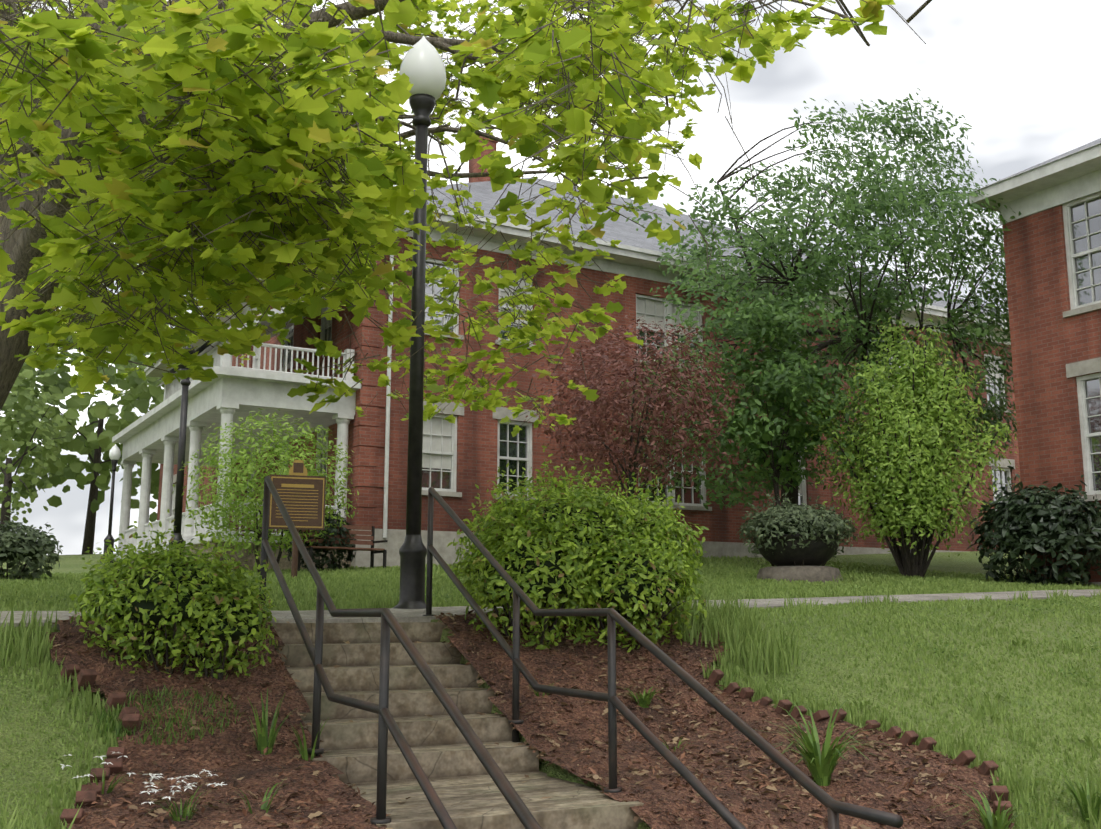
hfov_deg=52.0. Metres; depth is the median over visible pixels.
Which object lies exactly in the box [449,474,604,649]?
bush
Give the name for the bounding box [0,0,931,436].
maple
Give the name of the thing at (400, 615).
crest sidewalk
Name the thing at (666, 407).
red tree
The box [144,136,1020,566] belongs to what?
building
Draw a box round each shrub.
[0,511,64,579]
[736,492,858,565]
[796,315,1019,577]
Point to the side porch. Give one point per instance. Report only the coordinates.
(227, 396)
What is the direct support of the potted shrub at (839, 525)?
in the iron kettle
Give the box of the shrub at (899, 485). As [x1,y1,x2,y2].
[796,315,1019,577]
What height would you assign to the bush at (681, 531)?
1.625 m
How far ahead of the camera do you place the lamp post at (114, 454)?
32.89 m
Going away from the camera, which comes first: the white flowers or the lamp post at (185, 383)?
the white flowers
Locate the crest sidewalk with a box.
[0,589,1100,629]
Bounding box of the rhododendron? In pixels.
[966,466,1100,584]
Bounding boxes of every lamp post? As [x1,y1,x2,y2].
[100,444,120,562]
[169,344,195,559]
[393,36,445,608]
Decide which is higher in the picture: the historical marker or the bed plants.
the historical marker
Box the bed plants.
[68,680,1100,828]
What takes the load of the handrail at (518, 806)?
on the mulch bed at (280, 755)
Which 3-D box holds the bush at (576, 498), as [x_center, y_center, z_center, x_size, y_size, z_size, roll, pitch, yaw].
[0.118,1.213,11.164,2.067,1.836,2.017,6,-11,-30]
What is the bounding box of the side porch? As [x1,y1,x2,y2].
[112,288,361,570]
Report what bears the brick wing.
on the ground at (966, 563)
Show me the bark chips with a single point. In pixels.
(601, 780)
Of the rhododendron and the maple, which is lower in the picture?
the rhododendron
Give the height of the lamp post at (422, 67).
6.678 m
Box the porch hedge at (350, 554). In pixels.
[285,504,357,570]
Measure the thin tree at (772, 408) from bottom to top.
5.219 m
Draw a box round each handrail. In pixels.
[256,476,541,828]
[423,487,902,828]
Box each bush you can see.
[69,521,178,659]
[79,509,260,681]
[160,542,277,679]
[172,408,358,572]
[447,446,654,629]
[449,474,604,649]
[552,505,706,652]
[579,467,708,621]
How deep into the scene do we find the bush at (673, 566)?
10.40 m
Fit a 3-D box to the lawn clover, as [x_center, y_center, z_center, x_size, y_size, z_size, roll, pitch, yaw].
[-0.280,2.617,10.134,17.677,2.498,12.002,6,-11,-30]
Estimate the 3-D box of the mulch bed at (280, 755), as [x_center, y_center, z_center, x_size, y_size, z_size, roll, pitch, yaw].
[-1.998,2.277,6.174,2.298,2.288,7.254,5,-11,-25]
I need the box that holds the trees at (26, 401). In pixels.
[0,292,168,553]
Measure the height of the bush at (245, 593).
1.124 m
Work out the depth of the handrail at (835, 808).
7.41 m
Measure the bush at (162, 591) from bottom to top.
1.394 m
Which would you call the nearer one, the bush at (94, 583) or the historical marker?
the bush at (94, 583)
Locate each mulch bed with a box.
[47,616,388,828]
[436,609,1000,828]
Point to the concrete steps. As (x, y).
(468, 792)
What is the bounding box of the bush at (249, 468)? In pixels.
[172,408,358,572]
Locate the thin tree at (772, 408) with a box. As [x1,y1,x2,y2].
[703,336,833,505]
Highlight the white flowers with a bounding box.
[60,752,227,804]
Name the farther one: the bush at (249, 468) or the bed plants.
the bush at (249, 468)
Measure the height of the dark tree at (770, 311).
11.373 m
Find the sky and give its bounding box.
[0,0,1100,554]
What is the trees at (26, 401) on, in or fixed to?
on the ground at (966, 563)
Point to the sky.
(1025, 75)
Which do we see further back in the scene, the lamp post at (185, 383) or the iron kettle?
the lamp post at (185, 383)
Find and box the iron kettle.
[754,534,842,583]
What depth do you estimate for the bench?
23.64 m
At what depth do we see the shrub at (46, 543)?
18.45 m
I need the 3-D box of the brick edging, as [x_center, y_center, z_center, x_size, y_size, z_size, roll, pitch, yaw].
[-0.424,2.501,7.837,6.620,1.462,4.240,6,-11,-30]
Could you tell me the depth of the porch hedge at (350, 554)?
23.50 m
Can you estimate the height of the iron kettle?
0.998 m
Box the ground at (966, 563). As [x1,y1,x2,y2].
[0,551,1100,828]
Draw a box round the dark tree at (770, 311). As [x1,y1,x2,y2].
[612,88,1020,512]
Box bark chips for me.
[52,607,1014,828]
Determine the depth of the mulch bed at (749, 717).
8.64 m
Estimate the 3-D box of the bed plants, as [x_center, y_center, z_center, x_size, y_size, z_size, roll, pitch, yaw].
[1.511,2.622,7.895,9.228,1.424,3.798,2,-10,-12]
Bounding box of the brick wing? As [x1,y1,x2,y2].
[968,138,1100,585]
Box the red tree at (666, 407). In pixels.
[524,315,744,503]
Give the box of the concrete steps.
[272,622,643,828]
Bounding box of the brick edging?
[60,664,1012,827]
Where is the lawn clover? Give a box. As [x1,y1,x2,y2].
[3,585,1100,828]
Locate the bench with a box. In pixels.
[298,524,387,570]
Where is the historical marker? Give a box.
[268,460,325,577]

